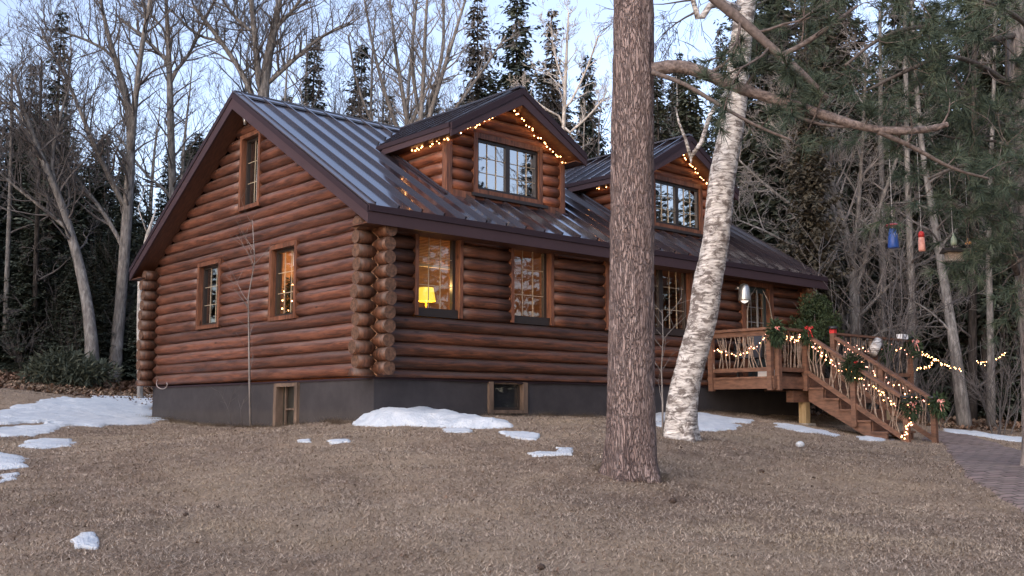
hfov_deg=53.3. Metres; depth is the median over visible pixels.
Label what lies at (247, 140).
window
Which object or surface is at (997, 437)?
snow patch
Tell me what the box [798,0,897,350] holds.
pine tree
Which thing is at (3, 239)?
spruce tree
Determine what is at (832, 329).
post cap light
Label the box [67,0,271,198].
bare tree
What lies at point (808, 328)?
evergreen swag
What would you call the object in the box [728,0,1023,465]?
edge pine
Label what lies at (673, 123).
bare tree
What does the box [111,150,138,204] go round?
spruce tree
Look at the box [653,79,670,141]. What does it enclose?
spruce tree
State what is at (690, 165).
string lights
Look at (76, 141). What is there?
spruce tree
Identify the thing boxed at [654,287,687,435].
sapling
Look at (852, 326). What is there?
bare shrub
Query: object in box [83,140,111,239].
spruce tree
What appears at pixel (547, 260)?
window
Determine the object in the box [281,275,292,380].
christmas tree
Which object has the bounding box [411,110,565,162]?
string lights
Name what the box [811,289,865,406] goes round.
spruce tree
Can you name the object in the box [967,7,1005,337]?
pine tree
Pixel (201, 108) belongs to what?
bare tree
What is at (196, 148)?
spruce tree
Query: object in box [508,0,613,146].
bare tree
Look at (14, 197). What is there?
spruce tree
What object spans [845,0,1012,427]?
tree trunk
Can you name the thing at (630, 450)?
red pine
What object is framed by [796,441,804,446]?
snowball
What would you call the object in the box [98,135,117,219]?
spruce tree
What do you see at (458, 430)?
snow patch
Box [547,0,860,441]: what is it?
birch
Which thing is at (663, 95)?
spruce tree
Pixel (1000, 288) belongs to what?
bare tree
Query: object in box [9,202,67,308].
spruce tree
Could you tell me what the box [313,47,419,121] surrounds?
bare tree
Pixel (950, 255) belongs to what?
bird feeder
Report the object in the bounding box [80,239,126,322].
spruce tree
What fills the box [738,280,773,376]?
door
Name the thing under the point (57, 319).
spruce tree
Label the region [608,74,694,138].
bare tree
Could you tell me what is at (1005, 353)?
bare shrub
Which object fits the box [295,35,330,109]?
spruce tree
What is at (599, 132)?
bare tree
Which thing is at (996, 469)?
brick path
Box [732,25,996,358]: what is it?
bare tree
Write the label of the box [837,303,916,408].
bare shrub
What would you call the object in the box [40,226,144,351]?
bare shrub
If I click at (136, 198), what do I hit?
spruce tree
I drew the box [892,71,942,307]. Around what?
spruce tree
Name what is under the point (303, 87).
bare tree
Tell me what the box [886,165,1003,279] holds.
bare tree
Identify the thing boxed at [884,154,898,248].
bird feeder
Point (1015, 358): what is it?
spruce tree
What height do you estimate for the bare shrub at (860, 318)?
4.865 m
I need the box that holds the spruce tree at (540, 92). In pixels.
[533,74,550,102]
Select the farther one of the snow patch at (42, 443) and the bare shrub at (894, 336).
the bare shrub at (894, 336)
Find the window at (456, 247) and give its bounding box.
[412,234,463,318]
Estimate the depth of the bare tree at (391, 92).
36.58 m
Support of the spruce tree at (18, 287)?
on the ground at (430, 490)
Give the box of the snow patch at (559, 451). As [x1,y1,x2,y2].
[527,447,572,456]
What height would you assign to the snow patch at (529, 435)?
0.132 m
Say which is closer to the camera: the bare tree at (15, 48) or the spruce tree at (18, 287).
the spruce tree at (18, 287)
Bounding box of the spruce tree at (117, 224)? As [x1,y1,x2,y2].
[84,157,145,339]
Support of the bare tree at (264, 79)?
on the ground at (430, 490)
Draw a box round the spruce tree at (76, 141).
[59,139,92,255]
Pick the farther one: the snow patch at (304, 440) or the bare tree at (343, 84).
the bare tree at (343, 84)
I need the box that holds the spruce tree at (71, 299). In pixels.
[32,254,83,362]
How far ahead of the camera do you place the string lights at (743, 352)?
17.86 m
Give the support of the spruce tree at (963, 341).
on the ground at (430, 490)
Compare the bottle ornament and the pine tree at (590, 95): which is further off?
the pine tree at (590, 95)
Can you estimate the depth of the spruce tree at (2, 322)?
27.82 m
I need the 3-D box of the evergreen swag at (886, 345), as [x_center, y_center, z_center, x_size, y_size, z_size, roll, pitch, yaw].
[7.288,1.249,19.891,0.507,0.524,0.358,6,-9,-41]
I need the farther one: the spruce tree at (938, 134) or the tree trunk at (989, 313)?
the spruce tree at (938, 134)
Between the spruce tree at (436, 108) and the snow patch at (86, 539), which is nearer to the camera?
the snow patch at (86, 539)
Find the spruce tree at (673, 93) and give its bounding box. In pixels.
[666,57,685,133]
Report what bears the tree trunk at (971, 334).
on the ground at (430, 490)
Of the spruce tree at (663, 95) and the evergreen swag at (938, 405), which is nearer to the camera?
the evergreen swag at (938, 405)
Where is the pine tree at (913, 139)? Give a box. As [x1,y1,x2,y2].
[868,0,965,305]
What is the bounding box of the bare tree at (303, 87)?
[292,63,329,110]
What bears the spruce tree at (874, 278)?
on the ground at (430, 490)
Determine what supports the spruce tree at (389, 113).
on the ground at (430, 490)
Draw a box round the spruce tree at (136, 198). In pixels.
[105,180,147,289]
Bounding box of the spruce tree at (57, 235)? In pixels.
[0,8,105,298]
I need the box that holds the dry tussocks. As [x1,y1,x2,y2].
[142,408,736,483]
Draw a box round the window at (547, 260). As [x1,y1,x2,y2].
[508,247,553,325]
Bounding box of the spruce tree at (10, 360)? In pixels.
[2,300,25,370]
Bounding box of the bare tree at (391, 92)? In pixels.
[358,67,464,125]
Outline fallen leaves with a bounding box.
[0,369,1021,431]
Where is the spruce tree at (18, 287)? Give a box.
[0,222,52,372]
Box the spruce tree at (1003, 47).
[990,17,1004,388]
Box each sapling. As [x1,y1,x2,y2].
[214,387,239,425]
[224,190,271,425]
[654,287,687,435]
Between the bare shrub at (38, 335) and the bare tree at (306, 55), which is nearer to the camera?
the bare shrub at (38, 335)
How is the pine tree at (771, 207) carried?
on the ground at (430, 490)
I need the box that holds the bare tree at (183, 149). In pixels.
[107,10,219,215]
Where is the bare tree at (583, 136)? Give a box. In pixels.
[535,51,654,158]
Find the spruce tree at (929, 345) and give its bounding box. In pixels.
[888,232,982,417]
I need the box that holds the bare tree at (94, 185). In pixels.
[1,0,148,209]
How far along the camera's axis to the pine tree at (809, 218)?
22.62 m
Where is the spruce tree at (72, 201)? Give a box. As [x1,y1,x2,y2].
[63,144,93,256]
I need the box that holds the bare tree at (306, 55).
[220,4,390,113]
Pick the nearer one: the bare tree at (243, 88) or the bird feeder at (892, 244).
the bird feeder at (892, 244)
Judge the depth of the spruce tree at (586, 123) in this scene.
49.79 m
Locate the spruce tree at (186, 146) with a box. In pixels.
[176,142,192,178]
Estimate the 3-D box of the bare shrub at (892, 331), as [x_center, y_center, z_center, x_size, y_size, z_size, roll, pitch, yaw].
[8.414,0.719,25.835,4.105,5.124,3.784,5,-8,-34]
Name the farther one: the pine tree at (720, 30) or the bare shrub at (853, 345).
the pine tree at (720, 30)
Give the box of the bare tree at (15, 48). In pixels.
[0,11,73,176]
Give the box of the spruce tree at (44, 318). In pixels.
[28,296,52,348]
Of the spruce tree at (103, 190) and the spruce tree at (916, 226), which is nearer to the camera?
the spruce tree at (916, 226)
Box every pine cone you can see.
[537,563,545,569]
[668,498,676,502]
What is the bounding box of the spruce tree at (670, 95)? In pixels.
[666,82,675,114]
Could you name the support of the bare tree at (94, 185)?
on the ground at (430, 490)
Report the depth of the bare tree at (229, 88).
32.93 m
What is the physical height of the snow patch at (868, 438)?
0.139 m
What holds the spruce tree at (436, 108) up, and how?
on the ground at (430, 490)
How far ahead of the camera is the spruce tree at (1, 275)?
28.91 m
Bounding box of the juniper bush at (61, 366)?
[14,343,124,387]
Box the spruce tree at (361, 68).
[342,44,382,122]
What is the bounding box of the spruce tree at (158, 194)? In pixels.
[152,193,161,226]
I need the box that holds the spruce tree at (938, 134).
[922,16,955,233]
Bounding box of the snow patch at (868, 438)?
[856,436,894,441]
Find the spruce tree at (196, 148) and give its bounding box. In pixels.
[184,134,202,171]
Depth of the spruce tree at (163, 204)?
36.03 m
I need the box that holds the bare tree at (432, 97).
[301,0,540,126]
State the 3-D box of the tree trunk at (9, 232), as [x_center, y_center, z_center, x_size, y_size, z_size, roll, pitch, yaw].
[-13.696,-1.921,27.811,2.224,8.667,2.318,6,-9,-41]
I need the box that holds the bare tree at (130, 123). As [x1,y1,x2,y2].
[0,0,202,381]
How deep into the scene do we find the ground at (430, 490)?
8.22 m
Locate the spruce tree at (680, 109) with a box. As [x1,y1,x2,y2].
[674,92,687,133]
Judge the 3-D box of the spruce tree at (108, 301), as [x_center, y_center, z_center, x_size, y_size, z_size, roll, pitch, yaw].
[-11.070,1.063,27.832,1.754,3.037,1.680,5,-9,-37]
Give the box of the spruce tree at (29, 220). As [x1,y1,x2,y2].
[1,115,80,301]
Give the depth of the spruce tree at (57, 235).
31.55 m
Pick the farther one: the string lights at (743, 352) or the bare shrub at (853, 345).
the bare shrub at (853, 345)
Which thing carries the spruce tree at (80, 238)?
on the ground at (430, 490)
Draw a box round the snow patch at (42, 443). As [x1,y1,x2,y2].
[18,438,75,448]
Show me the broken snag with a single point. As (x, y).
(140, 388)
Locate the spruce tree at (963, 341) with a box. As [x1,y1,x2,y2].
[904,66,1016,400]
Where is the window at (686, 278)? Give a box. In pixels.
[609,261,692,328]
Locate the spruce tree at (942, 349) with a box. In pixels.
[924,250,1002,416]
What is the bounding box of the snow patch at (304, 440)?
[297,439,310,442]
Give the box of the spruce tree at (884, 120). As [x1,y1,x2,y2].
[868,81,897,226]
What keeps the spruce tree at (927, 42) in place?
on the ground at (430, 490)
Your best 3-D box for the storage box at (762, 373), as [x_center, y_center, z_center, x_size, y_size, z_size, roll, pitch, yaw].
[4.505,1.504,17.989,0.300,0.127,0.200,6,-9,-41]
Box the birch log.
[866,338,882,356]
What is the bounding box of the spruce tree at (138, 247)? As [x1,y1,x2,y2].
[128,222,148,304]
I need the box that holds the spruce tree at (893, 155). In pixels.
[867,6,946,317]
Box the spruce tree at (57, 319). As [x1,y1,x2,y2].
[33,278,74,360]
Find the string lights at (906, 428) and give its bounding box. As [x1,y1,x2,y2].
[901,407,912,438]
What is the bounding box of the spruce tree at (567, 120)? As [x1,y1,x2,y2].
[558,107,573,135]
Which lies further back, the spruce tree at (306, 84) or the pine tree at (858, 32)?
the spruce tree at (306, 84)
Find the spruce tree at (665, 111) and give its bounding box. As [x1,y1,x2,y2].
[654,104,670,140]
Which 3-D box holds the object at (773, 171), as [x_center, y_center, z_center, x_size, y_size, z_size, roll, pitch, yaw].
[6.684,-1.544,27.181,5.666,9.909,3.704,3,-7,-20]
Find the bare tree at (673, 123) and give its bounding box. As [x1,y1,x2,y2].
[596,12,713,151]
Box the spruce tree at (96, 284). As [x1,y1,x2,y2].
[67,258,122,381]
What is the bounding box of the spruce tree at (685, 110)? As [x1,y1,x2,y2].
[663,56,715,159]
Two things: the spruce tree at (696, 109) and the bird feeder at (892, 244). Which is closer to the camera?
the bird feeder at (892, 244)
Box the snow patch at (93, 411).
[0,394,163,436]
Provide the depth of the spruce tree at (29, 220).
33.37 m
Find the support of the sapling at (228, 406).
on the ground at (430, 490)
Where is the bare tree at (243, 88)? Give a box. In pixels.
[186,0,318,111]
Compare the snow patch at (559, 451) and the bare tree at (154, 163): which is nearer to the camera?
the snow patch at (559, 451)
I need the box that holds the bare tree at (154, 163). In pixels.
[79,66,238,237]
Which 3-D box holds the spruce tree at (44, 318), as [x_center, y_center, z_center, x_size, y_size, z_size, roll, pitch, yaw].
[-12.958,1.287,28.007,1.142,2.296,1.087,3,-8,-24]
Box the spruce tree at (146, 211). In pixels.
[130,172,157,300]
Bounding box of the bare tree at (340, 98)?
[304,76,368,114]
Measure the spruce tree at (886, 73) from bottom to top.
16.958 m
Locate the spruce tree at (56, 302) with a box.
[25,243,82,354]
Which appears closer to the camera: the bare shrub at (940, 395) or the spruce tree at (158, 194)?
the bare shrub at (940, 395)
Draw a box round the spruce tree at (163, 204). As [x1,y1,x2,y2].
[135,152,179,256]
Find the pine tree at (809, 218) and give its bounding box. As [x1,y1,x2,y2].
[775,3,854,412]
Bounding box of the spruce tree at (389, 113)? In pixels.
[379,96,399,125]
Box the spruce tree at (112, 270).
[94,245,133,371]
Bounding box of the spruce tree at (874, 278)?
[825,205,933,413]
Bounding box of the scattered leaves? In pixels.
[2,393,1022,574]
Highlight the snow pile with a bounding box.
[352,406,512,428]
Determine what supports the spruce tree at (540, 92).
on the ground at (430, 490)
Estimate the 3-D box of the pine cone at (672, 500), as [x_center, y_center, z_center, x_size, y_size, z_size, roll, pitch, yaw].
[1.277,1.690,8.103,0.063,0.051,0.064,6,-9,-41]
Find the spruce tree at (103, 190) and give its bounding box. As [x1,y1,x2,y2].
[81,137,116,248]
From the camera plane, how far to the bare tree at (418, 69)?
49.65 m
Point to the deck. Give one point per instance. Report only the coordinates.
(835, 395)
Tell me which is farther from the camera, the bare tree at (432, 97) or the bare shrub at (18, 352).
the bare tree at (432, 97)
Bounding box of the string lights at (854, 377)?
[811,341,895,405]
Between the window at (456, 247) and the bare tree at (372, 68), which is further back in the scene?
the bare tree at (372, 68)
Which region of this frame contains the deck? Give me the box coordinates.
[707,327,938,443]
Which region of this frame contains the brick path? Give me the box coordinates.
[922,431,1023,511]
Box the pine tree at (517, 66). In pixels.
[479,0,548,113]
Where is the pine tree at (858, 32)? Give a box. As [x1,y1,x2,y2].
[838,0,897,312]
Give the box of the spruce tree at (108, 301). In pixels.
[79,273,126,367]
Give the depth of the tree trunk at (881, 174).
25.27 m
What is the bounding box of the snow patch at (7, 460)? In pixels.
[0,452,28,469]
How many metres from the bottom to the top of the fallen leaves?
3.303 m
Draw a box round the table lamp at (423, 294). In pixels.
[419,287,435,307]
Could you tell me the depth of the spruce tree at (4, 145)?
43.24 m
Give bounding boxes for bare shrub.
[0,313,52,372]
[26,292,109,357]
[27,320,51,355]
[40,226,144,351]
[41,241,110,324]
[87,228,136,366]
[790,189,969,408]
[807,214,923,408]
[819,310,908,379]
[821,214,933,377]
[827,211,945,408]
[827,298,867,377]
[829,222,980,408]
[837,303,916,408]
[842,291,946,410]
[889,336,985,423]
[920,362,960,427]
[935,319,1021,434]
[953,288,1015,402]
[964,329,1020,404]
[968,310,1020,423]
[997,332,1016,380]
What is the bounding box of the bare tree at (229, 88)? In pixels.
[153,50,253,212]
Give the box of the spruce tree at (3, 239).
[0,164,19,341]
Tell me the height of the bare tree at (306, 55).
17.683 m
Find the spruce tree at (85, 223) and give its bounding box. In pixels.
[70,164,103,274]
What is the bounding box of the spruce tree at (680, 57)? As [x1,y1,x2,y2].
[668,49,684,136]
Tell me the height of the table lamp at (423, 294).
0.560 m
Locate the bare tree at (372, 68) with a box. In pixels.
[303,0,422,119]
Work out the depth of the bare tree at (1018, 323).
24.23 m
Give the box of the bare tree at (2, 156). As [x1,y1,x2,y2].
[0,60,110,274]
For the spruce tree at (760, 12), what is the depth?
40.79 m
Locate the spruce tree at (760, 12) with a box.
[754,5,767,148]
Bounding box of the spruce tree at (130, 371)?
[122,289,136,381]
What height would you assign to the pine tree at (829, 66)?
10.106 m
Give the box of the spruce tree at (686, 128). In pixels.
[677,116,699,141]
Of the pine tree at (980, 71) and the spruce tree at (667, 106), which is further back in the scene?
the spruce tree at (667, 106)
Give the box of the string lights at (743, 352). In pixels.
[714,334,765,355]
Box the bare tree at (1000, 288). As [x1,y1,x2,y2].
[922,125,1011,400]
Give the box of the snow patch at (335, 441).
[326,439,350,443]
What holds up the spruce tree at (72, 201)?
on the ground at (430, 490)
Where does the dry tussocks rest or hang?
on the ground at (430, 490)
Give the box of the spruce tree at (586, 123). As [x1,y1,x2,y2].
[577,99,597,157]
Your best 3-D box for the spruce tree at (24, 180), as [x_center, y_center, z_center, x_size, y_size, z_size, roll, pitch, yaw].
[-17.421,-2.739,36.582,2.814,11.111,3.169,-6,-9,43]
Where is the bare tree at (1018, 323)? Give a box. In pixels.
[957,152,1019,353]
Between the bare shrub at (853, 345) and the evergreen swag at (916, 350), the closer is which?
the evergreen swag at (916, 350)
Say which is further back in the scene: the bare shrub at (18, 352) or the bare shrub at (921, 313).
the bare shrub at (18, 352)
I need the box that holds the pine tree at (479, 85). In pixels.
[449,0,498,105]
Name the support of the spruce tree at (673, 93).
on the ground at (430, 490)
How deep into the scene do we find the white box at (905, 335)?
20.47 m
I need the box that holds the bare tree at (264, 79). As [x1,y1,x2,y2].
[154,0,408,97]
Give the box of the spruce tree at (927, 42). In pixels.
[922,0,943,115]
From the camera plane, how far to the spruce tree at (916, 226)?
28.30 m
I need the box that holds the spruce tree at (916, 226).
[886,161,981,408]
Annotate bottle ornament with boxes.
[950,233,956,245]
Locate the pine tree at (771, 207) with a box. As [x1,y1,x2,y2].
[710,0,868,262]
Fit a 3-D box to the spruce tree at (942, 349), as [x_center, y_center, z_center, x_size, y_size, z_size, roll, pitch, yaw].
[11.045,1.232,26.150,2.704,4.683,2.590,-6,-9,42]
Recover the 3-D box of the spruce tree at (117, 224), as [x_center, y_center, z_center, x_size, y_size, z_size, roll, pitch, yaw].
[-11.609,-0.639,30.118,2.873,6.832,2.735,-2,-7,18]
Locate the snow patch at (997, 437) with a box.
[944,428,1021,441]
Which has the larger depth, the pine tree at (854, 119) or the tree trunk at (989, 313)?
the pine tree at (854, 119)
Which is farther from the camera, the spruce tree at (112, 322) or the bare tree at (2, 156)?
the bare tree at (2, 156)
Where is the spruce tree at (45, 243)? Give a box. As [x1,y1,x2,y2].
[38,239,61,340]
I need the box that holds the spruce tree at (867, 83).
[852,16,893,265]
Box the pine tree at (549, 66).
[535,9,575,136]
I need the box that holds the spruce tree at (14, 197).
[0,146,22,270]
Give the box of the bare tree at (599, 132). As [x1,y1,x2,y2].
[552,35,612,156]
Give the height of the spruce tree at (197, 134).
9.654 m
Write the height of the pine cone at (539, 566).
0.042 m
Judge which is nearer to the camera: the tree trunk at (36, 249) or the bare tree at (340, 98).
the tree trunk at (36, 249)
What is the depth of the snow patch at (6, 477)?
9.58 m
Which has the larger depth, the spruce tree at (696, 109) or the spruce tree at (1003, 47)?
the spruce tree at (696, 109)
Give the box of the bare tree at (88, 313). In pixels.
[0,1,116,384]
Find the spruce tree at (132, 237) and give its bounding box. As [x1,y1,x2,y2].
[93,173,140,294]
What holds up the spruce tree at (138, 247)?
on the ground at (430, 490)
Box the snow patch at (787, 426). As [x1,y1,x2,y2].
[773,423,839,436]
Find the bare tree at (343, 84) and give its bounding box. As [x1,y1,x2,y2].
[286,52,402,116]
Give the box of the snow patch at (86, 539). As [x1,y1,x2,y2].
[71,532,99,549]
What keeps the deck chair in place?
on the deck
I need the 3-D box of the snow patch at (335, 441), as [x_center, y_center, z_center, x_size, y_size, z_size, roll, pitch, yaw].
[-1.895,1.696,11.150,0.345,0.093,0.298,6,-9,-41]
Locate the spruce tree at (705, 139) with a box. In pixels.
[698,126,712,158]
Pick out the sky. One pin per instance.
(585, 34)
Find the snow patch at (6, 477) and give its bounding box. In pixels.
[0,472,19,482]
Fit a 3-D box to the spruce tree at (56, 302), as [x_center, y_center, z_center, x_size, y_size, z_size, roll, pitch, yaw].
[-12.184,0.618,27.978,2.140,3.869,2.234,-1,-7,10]
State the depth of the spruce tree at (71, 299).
27.46 m
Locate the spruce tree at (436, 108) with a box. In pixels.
[433,98,440,114]
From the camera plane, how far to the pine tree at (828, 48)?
25.42 m
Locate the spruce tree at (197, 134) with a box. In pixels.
[189,133,204,164]
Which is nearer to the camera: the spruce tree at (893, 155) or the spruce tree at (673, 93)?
the spruce tree at (893, 155)
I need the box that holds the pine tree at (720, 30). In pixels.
[705,27,726,157]
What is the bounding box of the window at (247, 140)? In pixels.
[238,130,263,212]
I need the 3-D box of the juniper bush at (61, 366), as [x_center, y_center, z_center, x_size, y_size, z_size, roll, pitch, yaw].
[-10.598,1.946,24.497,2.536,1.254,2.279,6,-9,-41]
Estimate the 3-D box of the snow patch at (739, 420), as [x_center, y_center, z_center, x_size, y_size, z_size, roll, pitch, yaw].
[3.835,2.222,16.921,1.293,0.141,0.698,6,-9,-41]
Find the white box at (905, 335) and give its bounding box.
[897,334,907,338]
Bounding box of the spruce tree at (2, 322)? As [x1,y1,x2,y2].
[0,254,12,362]
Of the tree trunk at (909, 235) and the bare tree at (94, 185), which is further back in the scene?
the bare tree at (94, 185)
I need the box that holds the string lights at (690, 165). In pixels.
[598,156,707,188]
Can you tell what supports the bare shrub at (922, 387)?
on the ground at (430, 490)
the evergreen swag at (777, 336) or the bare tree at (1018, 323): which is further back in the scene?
the bare tree at (1018, 323)
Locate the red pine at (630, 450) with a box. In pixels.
[599,0,1023,483]
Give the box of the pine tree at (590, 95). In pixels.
[569,55,610,158]
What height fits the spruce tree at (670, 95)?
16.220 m
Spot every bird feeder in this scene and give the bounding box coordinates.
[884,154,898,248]
[916,139,925,251]
[939,160,964,262]
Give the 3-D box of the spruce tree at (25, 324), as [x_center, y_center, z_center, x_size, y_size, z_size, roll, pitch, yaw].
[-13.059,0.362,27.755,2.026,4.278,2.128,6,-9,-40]
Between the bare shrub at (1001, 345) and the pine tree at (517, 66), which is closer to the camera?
the bare shrub at (1001, 345)
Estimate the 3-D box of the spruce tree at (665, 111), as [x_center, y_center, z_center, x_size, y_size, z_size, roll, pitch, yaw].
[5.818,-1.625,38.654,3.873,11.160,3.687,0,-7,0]
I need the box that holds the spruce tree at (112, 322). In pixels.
[103,279,136,374]
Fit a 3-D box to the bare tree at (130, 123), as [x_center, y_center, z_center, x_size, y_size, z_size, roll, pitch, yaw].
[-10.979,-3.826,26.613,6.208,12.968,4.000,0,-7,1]
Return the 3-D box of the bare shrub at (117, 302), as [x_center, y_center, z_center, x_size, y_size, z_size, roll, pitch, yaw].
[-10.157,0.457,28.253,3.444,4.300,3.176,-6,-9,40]
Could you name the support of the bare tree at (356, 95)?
on the ground at (430, 490)
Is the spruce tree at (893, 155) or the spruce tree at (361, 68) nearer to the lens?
the spruce tree at (893, 155)
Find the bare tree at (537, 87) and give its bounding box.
[485,48,587,158]
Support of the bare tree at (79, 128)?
on the ground at (430, 490)
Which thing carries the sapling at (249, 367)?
on the ground at (430, 490)
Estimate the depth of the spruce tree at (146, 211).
31.77 m
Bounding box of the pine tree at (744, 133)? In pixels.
[698,0,800,234]
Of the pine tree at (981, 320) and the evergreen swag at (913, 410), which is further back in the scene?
the pine tree at (981, 320)
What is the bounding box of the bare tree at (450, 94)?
[419,72,473,110]
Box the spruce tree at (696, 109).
[686,94,703,139]
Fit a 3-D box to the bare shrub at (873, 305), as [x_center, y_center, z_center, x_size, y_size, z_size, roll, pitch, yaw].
[8.025,0.691,23.446,2.862,4.725,4.221,-1,-7,6]
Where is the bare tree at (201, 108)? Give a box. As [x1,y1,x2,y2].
[155,79,277,219]
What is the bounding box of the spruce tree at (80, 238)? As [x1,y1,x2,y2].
[46,226,90,334]
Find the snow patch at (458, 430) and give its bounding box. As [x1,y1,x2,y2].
[442,427,472,432]
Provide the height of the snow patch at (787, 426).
0.241 m
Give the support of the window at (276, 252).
in the log cabin
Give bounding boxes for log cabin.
[129,85,827,426]
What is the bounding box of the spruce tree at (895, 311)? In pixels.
[886,258,904,355]
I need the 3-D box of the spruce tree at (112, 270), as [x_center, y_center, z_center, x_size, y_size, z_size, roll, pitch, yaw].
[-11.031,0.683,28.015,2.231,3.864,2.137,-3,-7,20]
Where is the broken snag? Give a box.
[137,184,155,397]
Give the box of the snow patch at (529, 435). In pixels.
[499,431,539,439]
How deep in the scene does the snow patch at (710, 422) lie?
15.78 m
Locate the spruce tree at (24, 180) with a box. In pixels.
[0,65,40,326]
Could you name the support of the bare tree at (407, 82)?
on the ground at (430, 490)
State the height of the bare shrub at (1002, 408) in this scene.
2.456 m
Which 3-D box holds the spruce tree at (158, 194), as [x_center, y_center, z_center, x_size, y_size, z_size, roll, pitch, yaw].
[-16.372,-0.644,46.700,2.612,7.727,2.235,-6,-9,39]
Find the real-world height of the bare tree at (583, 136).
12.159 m
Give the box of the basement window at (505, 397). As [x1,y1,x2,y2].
[487,382,527,412]
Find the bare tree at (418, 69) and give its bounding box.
[360,19,462,126]
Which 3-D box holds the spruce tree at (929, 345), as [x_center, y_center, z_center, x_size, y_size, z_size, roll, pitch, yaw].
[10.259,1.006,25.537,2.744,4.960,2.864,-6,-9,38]
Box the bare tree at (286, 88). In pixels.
[213,0,370,117]
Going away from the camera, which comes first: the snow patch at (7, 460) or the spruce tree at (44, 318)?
the snow patch at (7, 460)
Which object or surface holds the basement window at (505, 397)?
in the log cabin
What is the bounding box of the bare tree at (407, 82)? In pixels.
[286,0,462,123]
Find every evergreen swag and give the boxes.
[764,316,787,348]
[797,318,818,347]
[840,350,868,383]
[878,340,894,364]
[897,394,923,421]
[904,330,923,360]
[924,390,950,420]
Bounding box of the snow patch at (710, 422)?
[656,412,741,431]
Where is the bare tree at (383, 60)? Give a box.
[313,1,445,119]
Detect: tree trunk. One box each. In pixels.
[0,29,79,337]
[0,52,51,360]
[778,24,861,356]
[833,0,942,408]
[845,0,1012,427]
[865,4,958,414]
[914,18,1020,420]
[971,2,1012,426]
[984,12,1017,388]
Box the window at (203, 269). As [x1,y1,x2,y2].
[195,258,224,329]
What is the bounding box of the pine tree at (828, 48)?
[775,0,878,340]
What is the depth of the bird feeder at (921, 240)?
12.58 m
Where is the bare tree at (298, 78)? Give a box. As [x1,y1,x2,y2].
[261,30,342,111]
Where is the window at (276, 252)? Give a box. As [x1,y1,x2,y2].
[267,240,300,321]
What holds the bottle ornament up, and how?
on the bird feeder at (950, 255)
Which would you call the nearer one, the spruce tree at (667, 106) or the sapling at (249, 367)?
the sapling at (249, 367)
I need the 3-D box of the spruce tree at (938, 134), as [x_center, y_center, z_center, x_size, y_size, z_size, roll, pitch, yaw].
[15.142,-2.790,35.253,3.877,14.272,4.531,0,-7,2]
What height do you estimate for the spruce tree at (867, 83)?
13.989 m
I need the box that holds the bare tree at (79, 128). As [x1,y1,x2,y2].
[14,42,149,248]
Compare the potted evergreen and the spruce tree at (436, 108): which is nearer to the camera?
the potted evergreen
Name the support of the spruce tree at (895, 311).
on the ground at (430, 490)
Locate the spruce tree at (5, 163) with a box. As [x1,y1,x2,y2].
[0,129,25,270]
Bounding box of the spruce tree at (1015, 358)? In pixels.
[978,264,1021,420]
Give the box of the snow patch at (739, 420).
[729,418,753,423]
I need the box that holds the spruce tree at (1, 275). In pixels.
[0,243,12,360]
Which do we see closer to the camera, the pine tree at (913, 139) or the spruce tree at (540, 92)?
the pine tree at (913, 139)
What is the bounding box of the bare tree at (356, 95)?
[317,64,403,122]
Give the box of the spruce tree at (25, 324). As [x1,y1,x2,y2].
[0,226,53,369]
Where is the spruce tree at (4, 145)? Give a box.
[0,117,15,199]
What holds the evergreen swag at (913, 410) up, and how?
attached to the deck
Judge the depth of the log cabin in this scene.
16.26 m
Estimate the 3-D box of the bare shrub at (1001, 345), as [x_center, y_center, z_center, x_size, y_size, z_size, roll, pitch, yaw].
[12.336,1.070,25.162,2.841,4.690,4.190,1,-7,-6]
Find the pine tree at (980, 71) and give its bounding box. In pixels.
[943,10,1004,289]
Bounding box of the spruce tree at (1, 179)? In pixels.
[0,42,12,260]
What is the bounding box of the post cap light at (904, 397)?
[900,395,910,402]
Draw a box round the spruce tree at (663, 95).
[654,76,669,115]
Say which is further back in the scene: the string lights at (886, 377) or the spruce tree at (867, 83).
the spruce tree at (867, 83)
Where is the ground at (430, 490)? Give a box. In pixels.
[0,369,1023,575]
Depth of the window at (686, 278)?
18.27 m
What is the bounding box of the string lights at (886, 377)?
[839,344,925,401]
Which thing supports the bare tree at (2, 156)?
on the ground at (430, 490)
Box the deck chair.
[733,335,773,376]
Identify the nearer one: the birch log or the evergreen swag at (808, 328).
the evergreen swag at (808, 328)
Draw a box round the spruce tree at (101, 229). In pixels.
[89,199,108,277]
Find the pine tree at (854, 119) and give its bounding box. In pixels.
[786,1,872,372]
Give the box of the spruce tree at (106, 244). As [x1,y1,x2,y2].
[80,233,131,321]
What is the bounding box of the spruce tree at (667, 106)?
[660,73,690,136]
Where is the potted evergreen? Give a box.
[786,291,844,377]
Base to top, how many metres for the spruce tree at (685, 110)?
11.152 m
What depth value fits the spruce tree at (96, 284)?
26.71 m
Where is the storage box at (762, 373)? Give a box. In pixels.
[758,371,774,375]
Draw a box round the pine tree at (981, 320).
[936,17,1017,419]
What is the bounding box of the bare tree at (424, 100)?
[377,71,454,124]
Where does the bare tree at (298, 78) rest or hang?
on the ground at (430, 490)
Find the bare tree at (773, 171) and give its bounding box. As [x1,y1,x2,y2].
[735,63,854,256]
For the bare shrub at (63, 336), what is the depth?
25.98 m
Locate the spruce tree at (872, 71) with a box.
[866,54,877,121]
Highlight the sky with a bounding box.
[0,0,1003,227]
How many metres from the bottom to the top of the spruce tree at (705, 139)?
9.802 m
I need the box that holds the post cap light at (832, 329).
[828,326,837,332]
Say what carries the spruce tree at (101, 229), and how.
on the ground at (430, 490)
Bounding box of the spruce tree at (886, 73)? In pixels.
[876,51,890,108]

